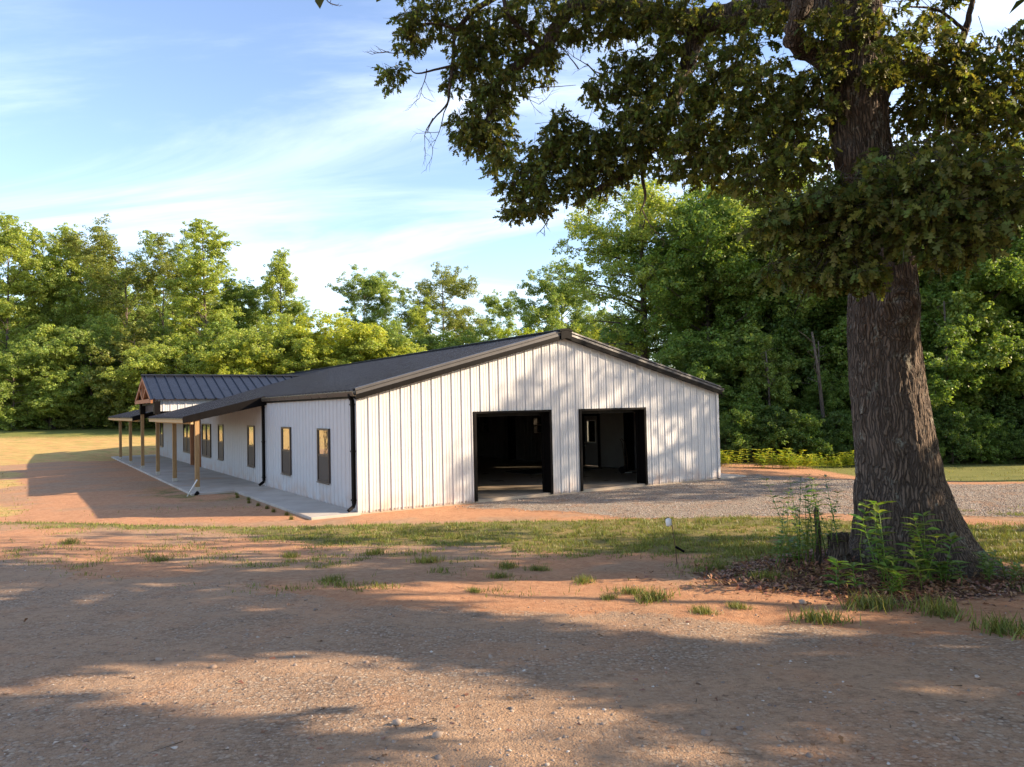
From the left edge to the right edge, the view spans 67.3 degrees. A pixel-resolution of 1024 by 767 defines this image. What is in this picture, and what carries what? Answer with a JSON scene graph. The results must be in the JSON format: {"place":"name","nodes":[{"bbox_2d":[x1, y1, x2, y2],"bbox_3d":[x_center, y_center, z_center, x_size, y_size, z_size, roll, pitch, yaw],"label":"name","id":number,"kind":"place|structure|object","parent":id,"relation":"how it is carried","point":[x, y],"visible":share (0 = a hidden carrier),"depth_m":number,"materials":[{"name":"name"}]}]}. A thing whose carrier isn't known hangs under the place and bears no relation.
{"place":"outdoors","nodes":[
{"label":"outdoors","id":0,"kind":"place"},
{"bbox_2d":[0,559,1023,766],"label":"gravel driveway","id":1,"kind":"structure","parent":0,"point":[268,696],"depth_m":5.14,"materials":[{"name":"brown gravel"}]},
{"bbox_2d":[2,575,1018,766],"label":"larger stones","id":2,"kind":"object","parent":1,"relation":"on","point":[703,733],"visible":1,"depth_m":4.46,"materials":[{"name":"grey stone"}]},
{"bbox_2d":[0,519,1023,766],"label":"driveway pebbles","id":3,"kind":"object","parent":1,"relation":"on","point":[86,741],"visible":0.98,"depth_m":4.85,"materials":[{"name":"stone"}]},
{"bbox_2d":[0,425,1023,636],"bbox_3d":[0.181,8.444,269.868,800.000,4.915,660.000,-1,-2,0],"label":"ground","id":4,"kind":"structure","parent":0,"point":[73,475],"depth_m":12.53,"materials":[{"name":"soil"}]},
{"bbox_2d":[0,211,50,351],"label":"tree","id":5,"kind":"object","parent":4,"relation":"on","point":[17,284],"visible":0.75,"depth_m":73.98,"materials":[{"name":"green plant"}]},
{"bbox_2d":[0,340,68,430],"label":"tree","id":6,"kind":"object","parent":4,"relation":"on","point":[9,375],"visible":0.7,"depth_m":65.68,"materials":[{"name":"green plant"}]},
{"bbox_2d":[0,226,71,357],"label":"tree","id":7,"kind":"object","parent":4,"relation":"on","point":[39,244],"visible":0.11,"depth_m":78.03,"materials":[{"name":"green plant"}]},
{"bbox_2d":[0,323,89,430],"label":"tree","id":8,"kind":"object","parent":4,"relation":"on","point":[62,364],"visible":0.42,"depth_m":66.59,"materials":[{"name":"green plant"}]},
{"bbox_2d":[19,384,91,428],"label":"shrub","id":9,"kind":"object","parent":4,"relation":"on","point":[42,417],"visible":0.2,"depth_m":66.77,"materials":[{"name":"green plant"}]},
{"bbox_2d":[24,222,95,426],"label":"tree","id":10,"kind":"object","parent":4,"relation":"on","point":[69,263],"visible":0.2,"depth_m":78.91,"materials":[{"name":"green plant"}]},
{"bbox_2d":[0,313,141,428],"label":"tree","id":11,"kind":"object","parent":4,"relation":"on","point":[96,336],"visible":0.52,"depth_m":66.66,"materials":[{"name":"green plant"}]},
{"bbox_2d":[56,395,100,428],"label":"shrub","id":12,"kind":"object","parent":4,"relation":"on","point":[83,416],"visible":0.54,"depth_m":66.99,"materials":[{"name":"green plant"}]},
{"bbox_2d":[14,240,145,337],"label":"tree","id":13,"kind":"object","parent":4,"relation":"on","point":[77,319],"visible":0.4,"depth_m":77.58,"materials":[{"name":"green plant"}]},
{"bbox_2d":[69,339,124,428],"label":"tree","id":14,"kind":"object","parent":4,"relation":"on","point":[114,365],"visible":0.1,"depth_m":68.61,"materials":[{"name":"green plant"}]},
{"bbox_2d":[71,319,170,429],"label":"tree","id":15,"kind":"object","parent":4,"relation":"on","point":[110,401],"visible":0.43,"depth_m":66.55,"materials":[{"name":"green plant"}]},
{"bbox_2d":[56,213,191,426],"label":"tree","id":16,"kind":"object","parent":4,"relation":"on","point":[114,291],"visible":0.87,"depth_m":73.48,"materials":[{"name":"green plant"}]},
{"bbox_2d":[114,289,188,336],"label":"tree","id":17,"kind":"object","parent":4,"relation":"on","point":[146,310],"visible":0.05,"depth_m":88.04,"materials":[{"name":"green plant"}]},
{"bbox_2d":[112,230,194,344],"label":"tree","id":18,"kind":"object","parent":4,"relation":"on","point":[162,328],"visible":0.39,"depth_m":75.42,"materials":[{"name":"green plant"}]},
{"bbox_2d":[96,331,212,420],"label":"tree","id":19,"kind":"object","parent":4,"relation":"on","point":[149,362],"visible":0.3,"depth_m":64.64,"materials":[{"name":"green plant"}]},
{"bbox_2d":[146,218,245,372],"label":"tree","id":20,"kind":"object","parent":4,"relation":"on","point":[196,268],"visible":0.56,"depth_m":68.99,"materials":[{"name":"green plant"}]},
{"bbox_2d":[170,289,234,340],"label":"tree","id":21,"kind":"object","parent":4,"relation":"on","point":[195,314],"visible":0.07,"depth_m":87.59,"materials":[{"name":"green plant"}]},
{"bbox_2d":[170,318,244,373],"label":"tree","id":22,"kind":"object","parent":4,"relation":"on","point":[219,328],"visible":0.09,"depth_m":66.11,"materials":[{"name":"green plant"}]},
{"bbox_2d":[207,276,253,333],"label":"tree","id":23,"kind":"object","parent":4,"relation":"on","point":[228,296],"visible":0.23,"depth_m":73.48,"materials":[{"name":"green plant"}]},
{"bbox_2d":[189,340,295,374],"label":"tree","id":24,"kind":"object","parent":4,"relation":"on","point":[264,368],"visible":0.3,"depth_m":62.41,"materials":[{"name":"green plant"}]},
{"bbox_2d":[185,312,323,374],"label":"tree","id":25,"kind":"object","parent":4,"relation":"on","point":[254,341],"visible":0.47,"depth_m":62.88,"materials":[{"name":"green plant"}]},
{"bbox_2d":[235,275,287,331],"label":"tree","id":26,"kind":"object","parent":4,"relation":"on","point":[253,295],"visible":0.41,"depth_m":75.19,"materials":[{"name":"green plant"}]},
{"bbox_2d":[256,247,306,342],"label":"tree","id":27,"kind":"object","parent":4,"relation":"on","point":[278,272],"visible":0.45,"depth_m":73.19,"materials":[{"name":"green plant"}]},
{"bbox_2d":[274,296,317,329],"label":"tree","id":28,"kind":"object","parent":4,"relation":"on","point":[298,311],"visible":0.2,"depth_m":73.35,"materials":[{"name":"green plant"}]},
{"bbox_2d":[273,309,415,374],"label":"tree","id":29,"kind":"object","parent":4,"relation":"on","point":[341,330],"visible":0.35,"depth_m":63.36,"materials":[{"name":"green plant"}]},
{"bbox_2d":[325,264,393,335],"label":"tree","id":30,"kind":"object","parent":4,"relation":"on","point":[367,285],"visible":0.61,"depth_m":83.67,"materials":[{"name":"green plant"}]},
{"bbox_2d":[316,327,427,368],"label":"tree","id":31,"kind":"object","parent":4,"relation":"on","point":[366,347],"visible":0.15,"depth_m":63.09,"materials":[{"name":"green plant"}]},
{"bbox_2d":[358,272,415,334],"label":"tree","id":32,"kind":"object","parent":4,"relation":"on","point":[385,297],"visible":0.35,"depth_m":85.57,"materials":[{"name":"green plant"}]},
{"bbox_2d":[357,335,419,361],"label":"tree","id":33,"kind":"object","parent":4,"relation":"on","point":[393,342],"visible":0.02,"depth_m":63.83,"materials":[{"name":"green plant"}]},
{"bbox_2d":[378,318,438,349],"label":"tree","id":34,"kind":"object","parent":4,"relation":"on","point":[393,331],"visible":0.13,"depth_m":71.29,"materials":[{"name":"green plant"}]},
{"bbox_2d":[403,297,445,338],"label":"tree","id":35,"kind":"object","parent":4,"relation":"on","point":[417,313],"visible":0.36,"depth_m":77.80,"materials":[{"name":"green plant"}]},
{"bbox_2d":[108,328,745,519],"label":"metal building","id":36,"kind":"structure","parent":4,"relation":"on","point":[471,423],"depth_m":24.23,"materials":[{"name":"white metal"}]},
{"bbox_2d":[183,424,189,453],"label":"window","id":37,"kind":"structure","parent":36,"relation":"in","point":[186,427],"depth_m":40.12,"materials":[{"name":"grey glass"}]},
{"bbox_2d":[201,424,211,457],"bbox_3d":[-14.279,2.658,35.906,0.105,1.560,2.060,0,-2,-32],"label":"window","id":38,"kind":"structure","parent":36,"relation":"in","point":[205,428],"depth_m":35.86,"materials":[{"name":"grey glass"}]},
{"bbox_2d":[217,424,223,460],"bbox_3d":[-12.595,2.545,33.246,0.105,1.560,1.060,0,-2,-32],"label":"window","id":39,"kind":"structure","parent":36,"relation":"in","point":[220,426],"depth_m":33.15,"materials":[{"name":"grey glass"}]},
{"bbox_2d":[247,425,254,467],"bbox_3d":[-9.781,2.356,28.818,0.105,1.560,1.060,0,-2,-32],"label":"window","id":40,"kind":"structure","parent":36,"relation":"in","point":[250,429],"depth_m":28.79,"materials":[{"name":"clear glass"}]},
{"bbox_2d":[280,427,291,475],"bbox_3d":[-7.325,2.192,24.957,0.105,1.560,1.060,0,-2,-32],"label":"window","id":41,"kind":"structure","parent":36,"relation":"in","point":[286,443],"depth_m":24.93,"materials":[{"name":"grey glass"}]},
{"bbox_2d":[316,428,330,484],"bbox_3d":[-5.360,2.060,21.859,0.105,1.560,1.060,0,-2,-32],"label":"window","id":42,"kind":"structure","parent":36,"relation":"in","point":[323,435],"depth_m":21.83,"materials":[{"name":"grey glass"}]},
{"bbox_2d":[584,416,597,465],"bbox_3d":[3.353,2.420,32.465,0.115,2.100,0.940,0,-2,-32],"label":"walk door","id":43,"kind":"structure","parent":36,"relation":"in","point":[590,422],"depth_m":32.52,"materials":[{"name":"grey paint"}]},
{"bbox_2d":[394,261,486,343],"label":"tree","id":44,"kind":"object","parent":4,"relation":"on","point":[452,323],"visible":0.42,"depth_m":80.96,"materials":[{"name":"green plant"}]},
{"bbox_2d":[424,330,459,349],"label":"tree","id":45,"kind":"object","parent":4,"relation":"on","point":[441,336],"visible":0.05,"depth_m":71.50,"materials":[{"name":"green plant"}]},
{"bbox_2d":[429,326,488,349],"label":"tree","id":46,"kind":"object","parent":4,"relation":"on","point":[469,339],"visible":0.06,"depth_m":70.79,"materials":[{"name":"green plant"}]},
{"bbox_2d":[463,313,502,341],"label":"tree","id":47,"kind":"object","parent":4,"relation":"on","point":[490,331],"visible":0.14,"depth_m":83.43,"materials":[{"name":"green plant"}]},
{"bbox_2d":[477,289,520,339],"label":"tree","id":48,"kind":"object","parent":4,"relation":"on","point":[507,313],"visible":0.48,"depth_m":85.52,"materials":[{"name":"green plant"}]},
{"bbox_2d":[2,548,1023,766],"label":"scattered leaves","id":49,"kind":"object","parent":4,"relation":"on","point":[840,737],"visible":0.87,"depth_m":4.83,"materials":[{"name":"brown plant"}]},
{"bbox_2d":[19,518,1023,760],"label":"fallen twigs","id":50,"kind":"object","parent":4,"relation":"on","point":[515,722],"visible":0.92,"depth_m":4.73,"materials":[{"name":"brown wood"}]},
{"bbox_2d":[506,257,611,335],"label":"tree","id":51,"kind":"object","parent":4,"relation":"on","point":[559,300],"visible":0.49,"depth_m":69.16,"materials":[{"name":"green plant"}]},
{"bbox_2d":[575,313,640,356],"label":"tree","id":52,"kind":"object","parent":4,"relation":"on","point":[592,335],"visible":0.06,"depth_m":55.16,"materials":[{"name":"green plant"}]},
{"bbox_2d":[549,175,729,359],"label":"tree","id":53,"kind":"object","parent":4,"relation":"on","point":[655,205],"visible":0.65,"depth_m":42.38,"materials":[{"name":"green plant"}]},
{"bbox_2d":[632,585,679,605],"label":"grass tuft","id":54,"kind":"object","parent":4,"relation":"on","point":[647,597],"visible":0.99,"depth_m":7.87,"materials":[{"name":"green plant"}]},
{"bbox_2d":[315,0,1023,577],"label":"oak tree","id":55,"kind":"object","parent":4,"relation":"on","point":[877,210],"visible":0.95,"depth_m":9.33,"materials":[{"name":"green plant"}]},
{"bbox_2d":[676,348,732,443],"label":"tree","id":56,"kind":"object","parent":4,"relation":"on","point":[723,377],"visible":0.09,"depth_m":36.92,"materials":[{"name":"green plant"}]},
{"bbox_2d":[647,181,779,382],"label":"tree","id":57,"kind":"object","parent":4,"relation":"on","point":[711,307],"visible":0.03,"depth_m":42.32,"materials":[{"name":"green plant"}]},
{"bbox_2d":[649,329,792,422],"bbox_3d":[9.439,0.501,38.412,7.083,6.433,7.735,0,-2,-26],"label":"tree","id":58,"kind":"object","parent":4,"relation":"on","point":[665,358],"visible":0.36,"depth_m":36.60,"materials":[{"name":"green plant"}]},
{"bbox_2d":[598,182,844,385],"bbox_3d":[11.237,-3.650,42.088,11.832,14.988,11.944,0,-2,-33],"label":"tree","id":59,"kind":"object","parent":4,"relation":"on","point":[678,314],"visible":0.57,"depth_m":39.55,"materials":[{"name":"green plant"}]},
{"bbox_2d":[719,424,749,462],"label":"shrub","id":60,"kind":"object","parent":4,"relation":"on","point":[725,445],"visible":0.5,"depth_m":34.03,"materials":[{"name":"green plant"}]},
{"bbox_2d":[455,475,1023,518],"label":"gravel apron","id":61,"kind":"object","parent":4,"relation":"on","point":[756,502],"visible":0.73,"depth_m":21.05,"materials":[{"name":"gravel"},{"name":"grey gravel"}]},
{"bbox_2d":[719,402,788,462],"bbox_3d":[10.601,2.211,34.421,3.058,2.836,3.344,-1,-2,3],"label":"shrub","id":62,"kind":"object","parent":4,"relation":"on","point":[742,416],"visible":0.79,"depth_m":33.95,"materials":[{"name":"green plant"}]},
{"bbox_2d":[736,448,784,468],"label":"weed clump","id":63,"kind":"object","parent":4,"relation":"on","point":[761,461],"visible":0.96,"depth_m":31.02,"materials":[{"name":"green plant"}]},
{"bbox_2d":[744,566,792,580],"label":"grass tuft","id":64,"kind":"object","parent":4,"relation":"on","point":[771,575],"visible":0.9,"depth_m":8.71,"materials":[{"name":"green plant"}]},
{"bbox_2d":[726,331,811,460],"bbox_3d":[12.513,0.613,37.053,4.053,6.248,3.931,0,-2,-40],"label":"tree","id":65,"kind":"object","parent":4,"relation":"on","point":[781,393],"visible":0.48,"depth_m":36.44,"materials":[{"name":"green plant"}]},
{"bbox_2d":[710,243,847,385],"bbox_3d":[15.807,-3.019,43.043,11.117,13.950,11.012,-1,-2,-10],"label":"tree","id":66,"kind":"object","parent":4,"relation":"on","point":[816,321],"visible":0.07,"depth_m":39.59,"materials":[{"name":"green plant"}]},
{"bbox_2d":[757,448,805,468],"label":"weed clump","id":67,"kind":"object","parent":4,"relation":"on","point":[787,459],"visible":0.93,"depth_m":30.98,"materials":[{"name":"green plant"}]},
{"bbox_2d":[713,311,850,448],"bbox_3d":[13.321,0.112,38.229,7.161,7.380,7.820,0,-2,-42],"label":"tree","id":68,"kind":"object","parent":4,"relation":"on","point":[786,355],"visible":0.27,"depth_m":37.63,"materials":[{"name":"green plant"}]},
{"bbox_2d":[744,403,820,463],"bbox_3d":[12.005,2.247,34.289,3.308,2.805,3.025,-2,-2,31],"label":"shrub","id":69,"kind":"object","parent":4,"relation":"on","point":[772,414],"visible":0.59,"depth_m":33.77,"materials":[{"name":"green plant"}]},
{"bbox_2d":[766,536,806,562],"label":"weed plant","id":70,"kind":"object","parent":4,"relation":"on","point":[793,546],"visible":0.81,"depth_m":9.30,"materials":[{"name":"green plant"}]},
{"bbox_2d":[742,284,840,454],"bbox_3d":[14.120,-0.835,39.507,5.720,9.392,5.897,-1,-2,-1],"label":"tree","id":71,"kind":"object","parent":4,"relation":"on","point":[795,323],"visible":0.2,"depth_m":38.14,"materials":[{"name":"green plant"}]},
{"bbox_2d":[759,474,842,567],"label":"sapling","id":72,"kind":"object","parent":4,"relation":"on","point":[807,530],"visible":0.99,"depth_m":9.02,"materials":[{"name":"green plant"}]},
{"bbox_2d":[677,159,932,454],"bbox_3d":[15.403,-4.138,40.810,12.676,16.057,12.796,-1,-2,-4],"label":"tree","id":73,"kind":"object","parent":4,"relation":"on","point":[736,212],"visible":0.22,"depth_m":38.57,"materials":[{"name":"green plant"}]},
{"bbox_2d":[799,331,829,459],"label":"bare tree","id":74,"kind":"object","parent":4,"relation":"on","point":[822,410],"visible":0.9,"depth_m":35.45,"materials":[{"name":"brown plant"}]},
{"bbox_2d":[778,412,852,464],"bbox_3d":[13.137,2.434,33.913,2.662,2.469,2.911,0,-2,-38],"label":"shrub","id":75,"kind":"object","parent":4,"relation":"on","point":[813,425],"visible":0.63,"depth_m":33.51,"materials":[{"name":"green plant"}]},
{"bbox_2d":[813,507,821,563],"bbox_3d":[3.600,1.807,9.049,0.072,0.714,0.065,-1,-2,0],"label":"broken post","id":76,"kind":"object","parent":4,"relation":"on","point":[818,558],"visible":0.57,"depth_m":9.03,"materials":[{"name":"brown wood"}]},
{"bbox_2d":[791,369,850,458],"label":"tree","id":77,"kind":"object","parent":4,"relation":"on","point":[831,401],"visible":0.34,"depth_m":36.05,"materials":[{"name":"green plant"}]},
{"bbox_2d":[786,604,860,626],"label":"grass tuft","id":78,"kind":"object","parent":4,"relation":"on","point":[812,617],"visible":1,"depth_m":6.77,"materials":[{"name":"green plant"}]},
{"bbox_2d":[805,408,853,463],"bbox_3d":[14.251,2.416,34.456,3.043,2.580,2.783,-2,-2,12],"label":"shrub","id":79,"kind":"object","parent":4,"relation":"on","point":[841,421],"visible":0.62,"depth_m":33.88,"materials":[{"name":"green plant"}]},
{"bbox_2d":[636,548,1023,615],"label":"leaf litter","id":80,"kind":"object","parent":4,"relation":"on","point":[965,588],"visible":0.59,"depth_m":8.30,"materials":[{"name":"brown plant"}]},
{"bbox_2d":[826,532,851,563],"bbox_3d":[3.864,1.971,9.091,0.318,0.451,0.338,-1,-2,0],"label":"tree stump","id":81,"kind":"object","parent":4,"relation":"on","point":[840,552],"visible":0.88,"depth_m":9.01,"materials":[{"name":"brown wood"}]},
{"bbox_2d":[833,415,854,465],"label":"shrub","id":82,"kind":"object","parent":4,"relation":"on","point":[849,434],"visible":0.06,"depth_m":33.73,"materials":[{"name":"green plant"}]},
{"bbox_2d":[822,556,869,589],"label":"weed plant","id":83,"kind":"object","parent":4,"relation":"on","point":[834,560],"visible":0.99,"depth_m":8.07,"materials":[{"name":"green plant"}]},
{"bbox_2d":[848,500,897,581],"bbox_3d":[3.882,1.719,8.282,0.664,0.933,0.544,-1,-2,-15],"label":"weed plant","id":84,"kind":"object","parent":4,"relation":"on","point":[876,540],"visible":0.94,"depth_m":8.29,"materials":[{"name":"green plant"}]},
{"bbox_2d":[836,587,919,613],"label":"grass tuft","id":85,"kind":"object","parent":4,"relation":"on","point":[864,602],"visible":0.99,"depth_m":7.25,"materials":[{"name":"green plant"}]},
{"bbox_2d":[781,223,983,355],"bbox_3d":[19.130,-3.260,40.934,11.293,14.171,11.187,-1,-2,-1],"label":"tree","id":86,"kind":"object","parent":4,"relation":"on","point":[842,324],"visible":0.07,"depth_m":37.41,"materials":[{"name":"green plant"}]},
{"bbox_2d":[873,556,912,594],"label":"weed plant","id":87,"kind":"object","parent":4,"relation":"on","point":[898,583],"visible":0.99,"depth_m":7.87,"materials":[{"name":"green plant"}]},
{"bbox_2d":[832,246,1023,381],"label":"tree","id":88,"kind":"object","parent":4,"relation":"on","point":[989,265],"visible":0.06,"depth_m":34.18,"materials":[{"name":"green plant"}]},
{"bbox_2d":[896,511,965,589],"bbox_3d":[4.412,1.776,8.107,0.681,0.769,0.909,-2,-2,30],"label":"weed plant","id":89,"kind":"object","parent":4,"relation":"on","point":[925,557],"visible":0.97,"depth_m":8.21,"materials":[{"name":"green plant"}]},
{"bbox_2d":[903,590,975,622],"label":"grass tuft","id":90,"kind":"object","parent":4,"relation":"on","point":[939,610],"visible":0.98,"depth_m":6.94,"materials":[{"name":"green plant"}]},
{"bbox_2d":[913,559,998,582],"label":"weed plant","id":91,"kind":"object","parent":4,"relation":"on","point":[941,575],"visible":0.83,"depth_m":8.29,"materials":[{"name":"green plant"}]},
{"bbox_2d":[931,405,1004,464],"bbox_3d":[19.108,2.242,33.286,2.924,2.711,3.197,0,-2,-31],"label":"shrub","id":92,"kind":"object","parent":4,"relation":"on","point":[956,421],"visible":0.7,"depth_m":32.85,"materials":[{"name":"green plant"}]},
{"bbox_2d":[918,146,1023,453],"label":"tree","id":93,"kind":"object","parent":4,"relation":"on","point":[1017,248],"visible":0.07,"depth_m":35.06,"materials":[{"name":"green plant"}]},
{"bbox_2d":[919,260,1023,457],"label":"tree","id":94,"kind":"object","parent":4,"relation":"on","point":[968,299],"visible":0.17,"depth_m":34.40,"materials":[{"name":"green plant"}]},
{"bbox_2d":[920,290,1023,447],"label":"tree","id":95,"kind":"object","parent":4,"relation":"on","point":[938,394],"visible":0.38,"depth_m":33.78,"materials":[{"name":"green plant"}]},
{"bbox_2d":[924,181,1023,374],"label":"tree","id":96,"kind":"object","parent":4,"relation":"on","point":[974,289],"visible":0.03,"depth_m":35.65,"materials":[{"name":"green plant"}]},
{"bbox_2d":[946,412,1014,463],"bbox_3d":[20.280,2.418,33.532,2.739,2.323,2.505,-2,-2,19],"label":"shrub","id":97,"kind":"object","parent":4,"relation":"on","point":[993,447],"visible":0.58,"depth_m":32.96,"materials":[{"name":"green plant"}]},
{"bbox_2d":[969,324,1023,457],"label":"tree","id":98,"kind":"object","parent":4,"relation":"on","point":[1012,409],"visible":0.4,"depth_m":34.17,"materials":[{"name":"green plant"}]},
{"bbox_2d":[969,607,1023,640],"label":"grass tuft","id":99,"kind":"object","parent":4,"relation":"on","point":[1004,626],"visible":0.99,"depth_m":6.25,"materials":[{"name":"green plant"}]},
{"bbox_2d":[973,549,1023,579],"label":"weed plant","id":100,"kind":"object","parent":4,"relation":"on","point":[984,559],"visible":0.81,"depth_m":8.47,"materials":[{"name":"green plant"}]},
{"bbox_2d":[975,256,1023,456],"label":"tree","id":101,"kind":"object","parent":4,"relation":"on","point":[1020,315],"visible":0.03,"depth_m":37.52,"materials":[{"name":"green plant"}]},
{"bbox_2d":[986,137,1023,308],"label":"tree","id":102,"kind":"object","parent":4,"relation":"on","point":[1012,238],"visible":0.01,"depth_m":35.87,"materials":[{"name":"green plant"}]},
{"bbox_2d":[994,429,1023,463],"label":"shrub","id":103,"kind":"object","parent":4,"relation":"on","point":[1017,450],"visible":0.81,"depth_m":32.68,"materials":[{"name":"green plant"}]},
{"bbox_2d":[0,504,1023,597],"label":"bank grass","id":104,"kind":"structure","parent":0,"point":[737,544],"depth_m":12.94,"materials":[{"name":"green plant"}]},
{"bbox_2d":[0,0,1023,359],"label":"sky","id":105,"kind":"structure","parent":0,"point":[267,122],"materials":[{"name":"blue"}]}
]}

